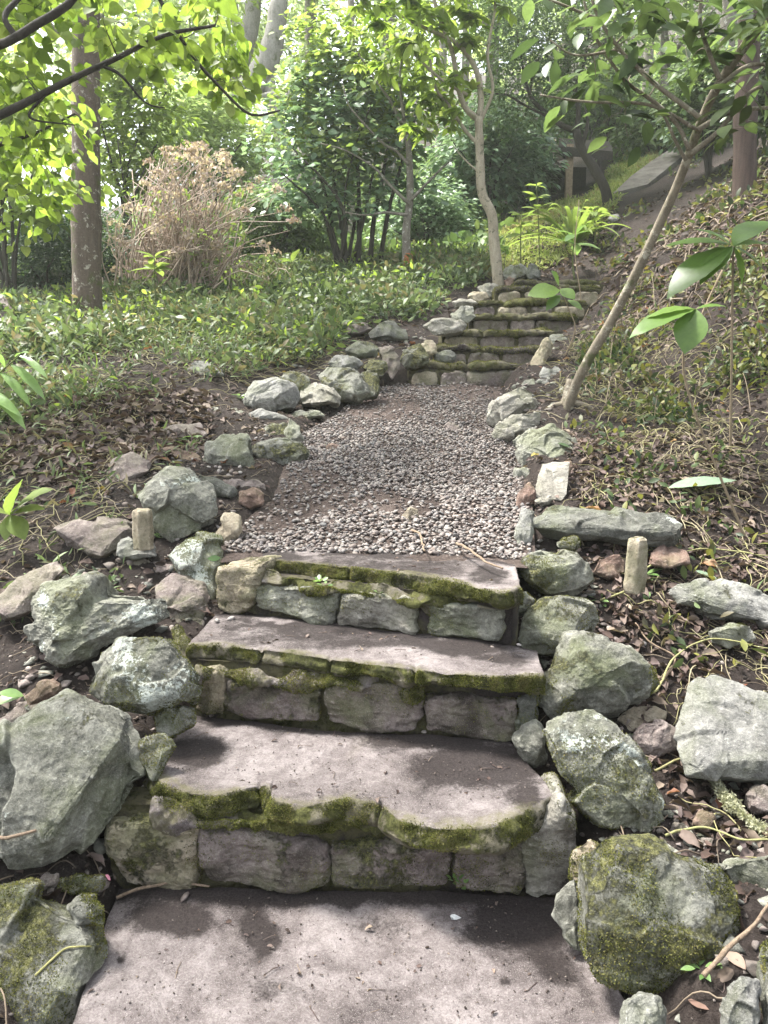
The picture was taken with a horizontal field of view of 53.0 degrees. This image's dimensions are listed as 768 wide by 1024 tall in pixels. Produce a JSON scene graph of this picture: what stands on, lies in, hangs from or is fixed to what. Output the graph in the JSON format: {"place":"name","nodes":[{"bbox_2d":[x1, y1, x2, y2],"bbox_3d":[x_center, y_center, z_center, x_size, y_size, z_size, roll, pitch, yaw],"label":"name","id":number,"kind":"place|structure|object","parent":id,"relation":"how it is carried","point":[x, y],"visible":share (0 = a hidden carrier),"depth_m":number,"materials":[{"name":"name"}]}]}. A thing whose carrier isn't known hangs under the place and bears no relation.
{"place":"outdoors","nodes":[
{"label":"outdoors","id":0,"kind":"place"},
{"bbox_2d":[0,0,636,232],"label":"sky","id":1,"kind":"structure","parent":0,"point":[62,173],"materials":[{"name":"white"}]},
{"bbox_2d":[221,381,534,567],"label":"gravel path","id":2,"kind":"structure","parent":0,"point":[310,512],"depth_m":3.65,"materials":[{"name":"grey gravel"}]},
{"bbox_2d":[486,387,537,427],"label":"rock","id":3,"kind":"object","parent":2,"relation":"on","point":[518,400],"visible":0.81,"depth_m":4.72,"materials":[{"name":"stone"}]},
{"bbox_2d":[491,411,540,441],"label":"rock","id":4,"kind":"object","parent":2,"relation":"on","point":[510,427],"visible":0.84,"depth_m":4.46,"materials":[{"name":"stone"}]},
{"bbox_2d":[0,0,767,1023],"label":"ground","id":5,"kind":"structure","parent":0,"point":[686,984],"depth_m":3.78,"materials":[{"name":"soil"}]},
{"bbox_2d":[0,351,47,429],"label":"leafy branch","id":6,"kind":"object","parent":5,"relation":"on","point":[7,405],"visible":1,"depth_m":3.22,"materials":[{"name":"green plant"}]},
{"bbox_2d":[0,479,51,540],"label":"seedling","id":7,"kind":"object","parent":5,"relation":"on","point":[17,526],"visible":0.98,"depth_m":3.27,"materials":[{"name":"green plant"}]},
{"bbox_2d":[0,561,63,620],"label":"rock","id":8,"kind":"object","parent":5,"relation":"on","point":[18,594],"visible":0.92,"depth_m":2.93,"materials":[{"name":"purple stone"}]},
{"bbox_2d":[0,877,108,1023],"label":"rock","id":9,"kind":"object","parent":5,"relation":"on","point":[37,932],"visible":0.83,"depth_m":1.73,"materials":[{"name":"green stone"}]},
{"bbox_2d":[66,892,105,926],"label":"rock","id":10,"kind":"object","parent":9,"relation":"on","point":[86,909],"visible":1,"depth_m":1.78,"materials":[{"name":"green stone"}]},
{"bbox_2d":[0,45,114,290],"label":"shrub","id":11,"kind":"object","parent":5,"relation":"on","point":[17,212],"visible":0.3,"depth_m":8.19,"materials":[{"name":"green plant"}]},
{"bbox_2d":[0,688,145,869],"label":"rock","id":12,"kind":"object","parent":5,"relation":"on","point":[72,769],"visible":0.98,"depth_m":1.99,"materials":[{"name":"grey stone"}]},
{"bbox_2d":[0,193,158,288],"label":"hedge","id":13,"kind":"object","parent":5,"relation":"on","point":[49,251],"visible":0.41,"depth_m":9.05,"materials":[{"name":"green plant"}]},
{"bbox_2d":[56,872,106,895],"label":"rock","id":14,"kind":"object","parent":5,"relation":"on","point":[76,884],"visible":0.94,"depth_m":1.91,"materials":[{"name":"green stone"}]},
{"bbox_2d":[70,2,102,320],"bbox_3d":[-2.645,-5.811,6.784,4.728,8.656,4.343,7,11,38],"label":"tree","id":15,"kind":"object","parent":5,"relation":"on","point":[86,245],"visible":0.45,"depth_m":7.07,"materials":[{"name":"brown plant"}]},
{"bbox_2d":[53,516,131,558],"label":"rock","id":16,"kind":"object","parent":5,"relation":"on","point":[100,537],"visible":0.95,"depth_m":3.25,"materials":[{"name":"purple stone"}]},
{"bbox_2d":[23,571,169,667],"bbox_3d":[-1.021,0.381,2.737,0.523,0.336,0.325,0,8,0],"label":"rock","id":17,"kind":"object","parent":5,"relation":"on","point":[89,615],"visible":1,"depth_m":2.65,"materials":[{"name":"grey stone"}]},
{"bbox_2d":[0,387,212,626],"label":"sparse creeper","id":18,"kind":"object","parent":5,"relation":"on","point":[65,570],"visible":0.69,"depth_m":3.81,"materials":[{"name":"green plant"}]},
{"bbox_2d":[105,452,150,482],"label":"rock","id":19,"kind":"object","parent":5,"relation":"on","point":[132,465],"visible":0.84,"depth_m":3.85,"materials":[{"name":"grey stone"}]},
{"bbox_2d":[50,9,210,252],"bbox_3d":[-3.429,-4.929,10.364,2.289,3.293,1.700,0,8,0],"label":"shrub","id":20,"kind":"object","parent":5,"relation":"on","point":[121,97],"visible":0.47,"depth_m":10.20,"materials":[{"name":"green plant"}]},
{"bbox_2d":[4,0,263,231],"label":"tree","id":21,"kind":"object","parent":5,"relation":"on","point":[58,46],"visible":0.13,"depth_m":17.48,"materials":[{"name":"green plant"}]},
{"bbox_2d":[0,0,279,237],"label":"tree","id":22,"kind":"object","parent":5,"relation":"on","point":[25,20],"visible":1,"depth_m":4.07,"materials":[{"name":"green plant"}]},
{"bbox_2d":[132,508,153,550],"bbox_3d":[-0.959,0.068,3.065,0.080,0.168,0.078,0,8,0],"label":"marker peg","id":23,"kind":"object","parent":5,"relation":"on","point":[142,530],"visible":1,"depth_m":3.04,"materials":[{"name":"beige wood"}]},
{"bbox_2d":[89,636,203,716],"bbox_3d":[-0.711,0.494,2.321,0.349,0.250,0.228,0,8,0],"label":"rock","id":24,"kind":"object","parent":5,"relation":"on","point":[150,676],"visible":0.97,"depth_m":2.25,"materials":[{"name":"grey stone"}]},
{"bbox_2d":[137,465,217,542],"bbox_3d":[-0.889,-0.036,3.362,0.356,0.332,0.310,0,8,0],"label":"rock","id":25,"kind":"object","parent":5,"relation":"on","point":[180,502],"visible":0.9,"depth_m":3.26,"materials":[{"name":"grey stone"}]},
{"bbox_2d":[155,573,209,625],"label":"rock","id":26,"kind":"object","parent":5,"relation":"on","point":[185,596],"visible":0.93,"depth_m":2.87,"materials":[{"name":"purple stone"}]},
{"bbox_2d":[168,530,225,599],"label":"rock","id":27,"kind":"object","parent":5,"relation":"on","point":[190,556],"visible":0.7,"depth_m":2.96,"materials":[{"name":"grey stone"}]},
{"bbox_2d":[101,139,301,299],"bbox_3d":[-2.186,-3.113,8.496,2.630,2.188,1.717,0,8,0],"label":"dried shrub","id":28,"kind":"object","parent":5,"relation":"on","point":[196,256],"visible":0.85,"depth_m":8.36,"materials":[{"name":"beige plant"}]},
{"bbox_2d":[116,66,300,240],"bbox_3d":[-2.774,-5.563,12.310,3.030,2.976,2.620,0,8,0],"label":"shrub","id":29,"kind":"object","parent":5,"relation":"on","point":[226,127],"visible":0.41,"depth_m":11.99,"materials":[{"name":"green plant"}]},
{"bbox_2d":[203,433,254,466],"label":"rock","id":30,"kind":"object","parent":5,"relation":"on","point":[234,450],"visible":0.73,"depth_m":4.00,"materials":[{"name":"grey stone"}]},
{"bbox_2d":[175,0,293,176],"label":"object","id":31,"kind":"object","parent":5,"relation":"on","point":[268,58],"visible":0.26,"depth_m":13.80,"materials":[{"name":"plant"}]},
{"bbox_2d":[134,0,341,203],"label":"tree","id":32,"kind":"object","parent":5,"relation":"on","point":[261,31],"visible":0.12,"depth_m":22.81,"materials":[{"name":"grey plant"}]},
{"bbox_2d":[0,235,511,427],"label":"ground cover","id":33,"kind":"object","parent":5,"relation":"on","point":[234,346],"visible":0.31,"depth_m":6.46,"materials":[{"name":"green plant"}]},
{"bbox_2d":[0,145,513,281],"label":"woodland floor plants","id":34,"kind":"object","parent":5,"relation":"on","point":[481,234],"visible":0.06,"depth_m":12.21,"materials":[{"name":"green plant"}]},
{"bbox_2d":[243,377,299,411],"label":"rock","id":35,"kind":"object","parent":5,"relation":"on","point":[273,394],"visible":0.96,"depth_m":4.95,"materials":[{"name":"grey stone"}]},
{"bbox_2d":[252,437,309,464],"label":"rock","id":36,"kind":"object","parent":5,"relation":"on","point":[283,451],"visible":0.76,"depth_m":4.11,"materials":[{"name":"grey stone"}]},
{"bbox_2d":[212,177,351,256],"bbox_3d":[-1.507,-4.048,11.035,1.924,1.434,1.985,-8,11,-41],"label":"shrub","id":37,"kind":"object","parent":5,"relation":"on","point":[297,233],"visible":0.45,"depth_m":10.80,"materials":[{"name":"green plant"}]},
{"bbox_2d":[148,0,440,214],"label":"tree","id":38,"kind":"object","parent":5,"relation":"on","point":[313,17],"visible":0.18,"depth_m":15.69,"materials":[{"name":"green plant"}]},
{"bbox_2d":[300,382,340,407],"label":"rock","id":39,"kind":"object","parent":5,"relation":"on","point":[315,394],"visible":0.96,"depth_m":5.11,"materials":[{"name":"stone"}]},
{"bbox_2d":[104,715,577,896],"bbox_3d":[-0.102,0.865,2.170,1.259,0.327,0.528,2,9,10],"label":"stone step","id":40,"kind":"object","parent":5,"relation":"on","point":[175,828],"visible":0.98,"depth_m":2.03,"materials":[{"name":"grey stone"}]},
{"bbox_2d":[138,732,176,780],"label":"rock","id":41,"kind":"object","parent":40,"relation":"on","point":[156,750],"visible":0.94,"depth_m":2.12,"materials":[{"name":"grey stone"}]},
{"bbox_2d":[153,704,196,738],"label":"rock","id":42,"kind":"object","parent":40,"relation":"on","point":[175,720],"visible":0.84,"depth_m":2.28,"materials":[{"name":"grey stone"}]},
{"bbox_2d":[185,614,546,745],"bbox_3d":[-0.082,0.551,2.533,1.211,0.276,0.442,2,9,13],"label":"stone step","id":43,"kind":"object","parent":40,"relation":"on","point":[297,681],"visible":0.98,"depth_m":2.40,"materials":[{"name":"grey stone"}]},
{"bbox_2d":[511,719,547,767],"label":"rock","id":44,"kind":"object","parent":40,"relation":"on","point":[528,739],"visible":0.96,"depth_m":2.19,"materials":[{"name":"grey stone"}]},
{"bbox_2d":[230,0,456,269],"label":"shrub","id":45,"kind":"object","parent":5,"relation":"on","point":[308,122],"visible":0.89,"depth_m":9.23,"materials":[{"name":"green plant"}]},
{"bbox_2d":[319,367,369,404],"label":"rock","id":46,"kind":"object","parent":5,"relation":"on","point":[349,385],"visible":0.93,"depth_m":5.23,"materials":[{"name":"grey stone"}]},
{"bbox_2d":[73,887,623,1023],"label":"paving slab","id":47,"kind":"structure","parent":5,"relation":"on","point":[152,927],"depth_m":1.79,"materials":[{"name":"stone"}]},
{"bbox_2d":[87,554,593,1020],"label":"leaf crumbs","id":48,"kind":"object","parent":47,"relation":"on","point":[368,925],"visible":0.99,"depth_m":1.92,"materials":[{"name":"brown plant"}]},
{"bbox_2d":[85,551,606,1019],"bbox_3d":[-0.097,0.612,2.321,1.163,0.707,1.518,0,8,0],"label":"grit","id":49,"kind":"object","parent":47,"relation":"on","point":[386,996],"visible":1,"depth_m":1.86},
{"bbox_2d":[551,879,581,950],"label":"rock","id":50,"kind":"object","parent":47,"relation":"on","point":[564,914],"visible":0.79,"depth_m":1.82,"materials":[{"name":"grey stone"}]},
{"bbox_2d":[619,991,666,1023],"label":"rock","id":51,"kind":"object","parent":47,"relation":"on","point":[639,1007],"visible":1,"depth_m":1.47,"materials":[{"name":"grey stone"}]},
{"bbox_2d":[0,0,710,223],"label":"wood","id":52,"kind":"object","parent":5,"relation":"on","point":[287,61],"visible":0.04,"depth_m":33.24,"materials":[{"name":"green plant"}]},
{"bbox_2d":[215,546,524,645],"bbox_3d":[-0.031,0.289,2.856,1.202,0.235,0.526,4,9,25],"label":"stone step","id":53,"kind":"object","parent":5,"relation":"on","point":[462,601],"visible":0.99,"depth_m":2.68,"materials":[{"name":"grey stone"}]},
{"bbox_2d":[0,146,767,1017],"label":"dead leaves","id":54,"kind":"object","parent":5,"relation":"on","point":[204,400],"visible":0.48,"depth_m":3.96,"materials":[{"name":"brown plant"}]},
{"bbox_2d":[0,316,767,857],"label":"creeper stems","id":55,"kind":"object","parent":5,"relation":"on","point":[676,454],"visible":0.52,"depth_m":4.18,"materials":[{"name":"plant"}]},
{"bbox_2d":[0,159,767,1023],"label":"dry twigs","id":56,"kind":"object","parent":5,"relation":"on","point":[702,233],"visible":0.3,"depth_m":5.14,"materials":[{"name":"brown wood"}]},
{"bbox_2d":[13,324,767,1022],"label":"rubble","id":57,"kind":"object","parent":5,"relation":"on","point":[101,850],"visible":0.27,"depth_m":2.22,"materials":[{"name":"stone"}]},
{"bbox_2d":[266,0,524,210],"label":"tree","id":58,"kind":"object","parent":5,"relation":"on","point":[442,3],"visible":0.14,"depth_m":15.19,"materials":[{"name":"green plant"}]},
{"bbox_2d":[320,0,473,264],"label":"tree","id":59,"kind":"object","parent":5,"relation":"on","point":[410,88],"visible":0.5,"depth_m":8.81,"materials":[{"name":"green plant"}]},
{"bbox_2d":[362,163,484,247],"bbox_3d":[0.614,-4.327,11.487,1.966,1.492,1.411,0,8,0],"label":"shrub","id":60,"kind":"object","parent":5,"relation":"on","point":[425,221],"visible":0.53,"depth_m":11.30,"materials":[{"name":"green plant"}]},
{"bbox_2d":[344,0,516,285],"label":"tree","id":61,"kind":"object","parent":5,"relation":"on","point":[404,48],"visible":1,"depth_m":8.08,"materials":[{"name":"green plant"}]},
{"bbox_2d":[408,359,523,385],"bbox_3d":[0.672,-1.091,6.160,1.002,0.261,0.524,0,8,0],"label":"stone step","id":62,"kind":"object","parent":5,"relation":"on","point":[477,372],"visible":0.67,"depth_m":5.96,"materials":[{"name":"grey stone"}]},
{"bbox_2d":[433,342,539,363],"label":"stone step","id":63,"kind":"object","parent":5,"relation":"on","point":[466,353],"visible":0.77,"depth_m":6.24,"materials":[{"name":"grey stone"}]},
{"bbox_2d":[413,73,572,217],"bbox_3d":[1.754,-5.663,12.216,2.681,2.190,1.990,0,8,0],"label":"shrub","id":64,"kind":"object","parent":5,"relation":"on","point":[500,158],"visible":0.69,"depth_m":12.07,"materials":[{"name":"green plant"}]},
{"bbox_2d":[438,327,554,347],"bbox_3d":[0.966,-1.498,6.735,0.992,0.239,0.480,0,8,0],"label":"stone step","id":65,"kind":"object","parent":5,"relation":"on","point":[508,337],"visible":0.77,"depth_m":6.54,"materials":[{"name":"grey stone"}]},
{"bbox_2d":[466,311,577,333],"bbox_3d":[1.234,-1.699,7.021,1.006,0.238,0.489,1,9,6],"label":"stone step","id":66,"kind":"object","parent":5,"relation":"on","point":[557,322],"visible":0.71,"depth_m":6.82,"materials":[{"name":"grey stone"}]},
{"bbox_2d":[473,297,588,321],"bbox_3d":[1.359,-1.909,7.326,1.122,0.238,0.538,0,8,0],"label":"stone step","id":67,"kind":"object","parent":5,"relation":"on","point":[522,306],"visible":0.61,"depth_m":7.12,"materials":[{"name":"grey stone"}]},
{"bbox_2d":[505,113,564,210],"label":"shrub","id":68,"kind":"object","parent":5,"relation":"on","point":[550,177],"visible":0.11,"depth_m":13.06,"materials":[{"name":"green plant"}]},
{"bbox_2d":[513,423,577,466],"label":"rock","id":69,"kind":"object","parent":5,"relation":"on","point":[546,439],"visible":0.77,"depth_m":4.07,"materials":[{"name":"grey stone"}]},
{"bbox_2d":[490,284,601,308],"bbox_3d":[1.590,-2.116,7.625,1.065,0.259,0.470,0,8,0],"label":"stone step","id":70,"kind":"object","parent":5,"relation":"on","point":[589,293],"visible":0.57,"depth_m":7.43,"materials":[{"name":"grey stone"}]},
{"bbox_2d":[441,0,658,207],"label":"tree","id":71,"kind":"object","parent":5,"relation":"on","point":[596,172],"visible":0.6,"depth_m":10.34,"materials":[{"name":"green plant"}]},
{"bbox_2d":[535,462,569,500],"bbox_3d":[0.790,-0.142,3.614,0.143,0.174,0.216,3,9,18],"label":"stone block","id":72,"kind":"object","parent":5,"relation":"on","point":[552,480],"depth_m":3.60,"materials":[{"name":"beige stone"}]},
{"bbox_2d":[528,271,581,354],"bbox_3d":[1.269,-1.463,5.788,0.405,0.666,0.143,-1,9,-5],"label":"sapling","id":73,"kind":"object","parent":5,"relation":"on","point":[542,290],"visible":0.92,"depth_m":5.75,"materials":[{"name":"green plant"}]},
{"bbox_2d":[520,549,594,596],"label":"rock","id":74,"kind":"object","parent":5,"relation":"on","point":[564,572],"visible":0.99,"depth_m":2.83,"materials":[{"name":"grey stone"}]},
{"bbox_2d":[518,594,599,655],"bbox_3d":[0.607,0.394,2.674,0.316,0.219,0.200,-6,11,-37],"label":"rock","id":75,"kind":"object","parent":5,"relation":"on","point":[547,622],"visible":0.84,"depth_m":2.61,"materials":[{"name":"grey stone"}]},
{"bbox_2d":[453,147,666,271],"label":"sunny grass","id":76,"kind":"structure","parent":5,"relation":"on","point":[616,180],"depth_m":10.72,"materials":[{"name":"green plant"}]},
{"bbox_2d":[505,199,631,246],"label":"strap leaved plant","id":77,"kind":"object","parent":5,"relation":"on","point":[570,223],"visible":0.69,"depth_m":9.39,"materials":[{"name":"green plant"}]},
{"bbox_2d":[549,138,612,198],"bbox_3d":[3.466,-5.726,13.350,1.226,1.900,1.500,0,8,0],"label":"timber shelter","id":78,"kind":"object","parent":5,"relation":"on","point":[574,178],"visible":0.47,"depth_m":12.72,"materials":[{"name":"grey wood"}]},
{"bbox_2d":[522,59,657,168],"bbox_3d":[4.077,-7.655,15.015,2.673,2.108,2.362,-4,9,-23],"label":"shrub","id":79,"kind":"object","parent":5,"relation":"on","point":[609,122],"visible":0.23,"depth_m":14.72,"materials":[{"name":"green plant"}]},
{"bbox_2d":[539,630,659,719],"bbox_3d":[0.671,0.517,2.439,0.394,0.286,0.288,0,8,0],"label":"rock","id":80,"kind":"object","parent":5,"relation":"on","point":[604,676],"visible":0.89,"depth_m":2.34,"materials":[{"name":"grey stone"}]},
{"bbox_2d":[542,709,665,832],"bbox_3d":[0.594,0.709,2.094,0.331,0.327,0.221,3,9,21],"label":"rock","id":81,"kind":"object","parent":5,"relation":"on","point":[603,765],"visible":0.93,"depth_m":2.03,"materials":[{"name":"grey stone"}]},
{"bbox_2d":[533,505,682,546],"bbox_3d":[0.915,0.056,3.201,0.634,0.159,0.227,1,9,7],"label":"rock","id":82,"kind":"object","parent":5,"relation":"on","point":[618,525],"visible":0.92,"depth_m":3.13,"materials":[{"name":"stone"}]},
{"bbox_2d":[623,536,647,594],"bbox_3d":[0.910,0.191,2.780,0.079,0.207,0.078,0,8,0],"label":"marker peg","id":83,"kind":"object","parent":5,"relation":"on","point":[635,580],"visible":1,"depth_m":2.75,"materials":[{"name":"beige stone"}]},
{"bbox_2d":[510,0,767,410],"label":"tree","id":84,"kind":"object","parent":5,"relation":"on","point":[750,29],"visible":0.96,"depth_m":3.62,"materials":[{"name":"green plant"}]},
{"bbox_2d":[605,72,687,158],"bbox_3d":[5.046,-7.082,14.111,1.976,1.528,1.611,0,8,0],"label":"shrub","id":85,"kind":"object","parent":5,"relation":"on","point":[633,138],"visible":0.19,"depth_m":14.04,"materials":[{"name":"green plant"}]},
{"bbox_2d":[613,146,681,197],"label":"concrete ramp","id":86,"kind":"structure","parent":5,"relation":"on","point":[655,169],"depth_m":11.47,"materials":[{"name":"grey concrete"}]},
{"bbox_2d":[632,719,676,757],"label":"rock","id":87,"kind":"object","parent":5,"relation":"on","point":[654,737],"visible":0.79,"depth_m":2.29,"materials":[{"name":"purple stone"}]},
{"bbox_2d":[548,0,765,97],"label":"tree","id":88,"kind":"object","parent":5,"relation":"on","point":[666,38],"visible":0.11,"depth_m":15.80,"materials":[{"name":"green plant"}]},
{"bbox_2d":[576,833,740,994],"bbox_3d":[0.610,0.900,1.714,0.367,0.352,0.268,0,8,0],"label":"rock","id":89,"kind":"object","parent":5,"relation":"on","point":[656,914],"visible":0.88,"depth_m":1.63,"materials":[{"name":"green stone"}]},
{"bbox_2d":[560,217,767,429],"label":"bank creeper","id":90,"kind":"object","parent":5,"relation":"on","point":[615,352],"visible":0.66,"depth_m":5.02,"materials":[{"name":"green plant"}]},
{"bbox_2d":[564,395,767,667],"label":"bank weeds","id":91,"kind":"object","parent":5,"relation":"on","point":[711,551],"visible":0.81,"depth_m":3.55,"materials":[{"name":"green plant"}]},
{"bbox_2d":[585,265,767,427],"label":"bare stems","id":92,"kind":"object","parent":5,"relation":"on","point":[671,334],"visible":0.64,"depth_m":5.18,"materials":[{"name":"brown plant"}]},
{"bbox_2d":[588,139,767,271],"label":"bank weeds","id":93,"kind":"object","parent":5,"relation":"on","point":[699,216],"visible":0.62,"depth_m":8.53,"materials":[{"name":"green plant"}]},
{"bbox_2d":[629,270,747,540],"bbox_3d":[1.274,-0.391,3.115,0.707,1.158,0.216,-7,11,-38],"label":"sapling","id":94,"kind":"object","parent":5,"relation":"on","point":[690,330],"visible":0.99,"depth_m":2.95,"materials":[{"name":"green plant"}]},
{"bbox_2d":[649,29,767,179],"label":"shrub","id":95,"kind":"object","parent":5,"relation":"on","point":[706,77],"visible":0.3,"depth_m":9.73,"materials":[{"name":"green plant"}]},
{"bbox_2d":[664,221,767,449],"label":"sapling","id":96,"kind":"object","parent":5,"relation":"on","point":[704,266],"visible":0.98,"depth_m":3.75,"materials":[{"name":"green plant"}]},
{"bbox_2d":[668,578,767,629],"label":"rock","id":97,"kind":"object","parent":5,"relation":"on","point":[715,599],"visible":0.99,"depth_m":2.84,"materials":[{"name":"grey stone"}]},
{"bbox_2d":[673,675,767,784],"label":"rock","id":98,"kind":"object","parent":5,"relation":"on","point":[721,729],"visible":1,"depth_m":2.20,"materials":[{"name":"grey stone"}]},
{"bbox_2d":[708,622,755,648],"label":"rock","id":99,"kind":"object","parent":5,"relation":"on","point":[734,631],"visible":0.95,"depth_m":2.73,"materials":[{"name":"grey stone"}]},
{"bbox_2d":[709,779,767,836],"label":"lichened twig","id":100,"kind":"object","parent":5,"relation":"on","point":[727,800],"visible":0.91,"depth_m":2.06,"materials":[{"name":"green plant"}]},
{"bbox_2d":[719,976,761,1023],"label":"rock","id":101,"kind":"object","parent":5,"relation":"on","point":[739,1003],"visible":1,"depth_m":1.43,"materials":[{"name":"grey stone"}]},
{"bbox_2d":[717,855,767,887],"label":"rock","id":102,"kind":"object","parent":5,"relation":"on","point":[754,871],"visible":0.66,"depth_m":1.82,"materials":[{"name":"grey stone"}]},
{"bbox_2d":[719,27,767,156],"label":"shrub","id":103,"kind":"object","parent":5,"relation":"on","point":[761,97],"visible":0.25,"depth_m":8.41,"materials":[{"name":"green plant"}]},
{"bbox_2d":[732,0,760,197],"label":"tree","id":104,"kind":"object","parent":5,"relation":"on","point":[744,170],"visible":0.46,"depth_m":7.47,"materials":[{"name":"brown plant"}]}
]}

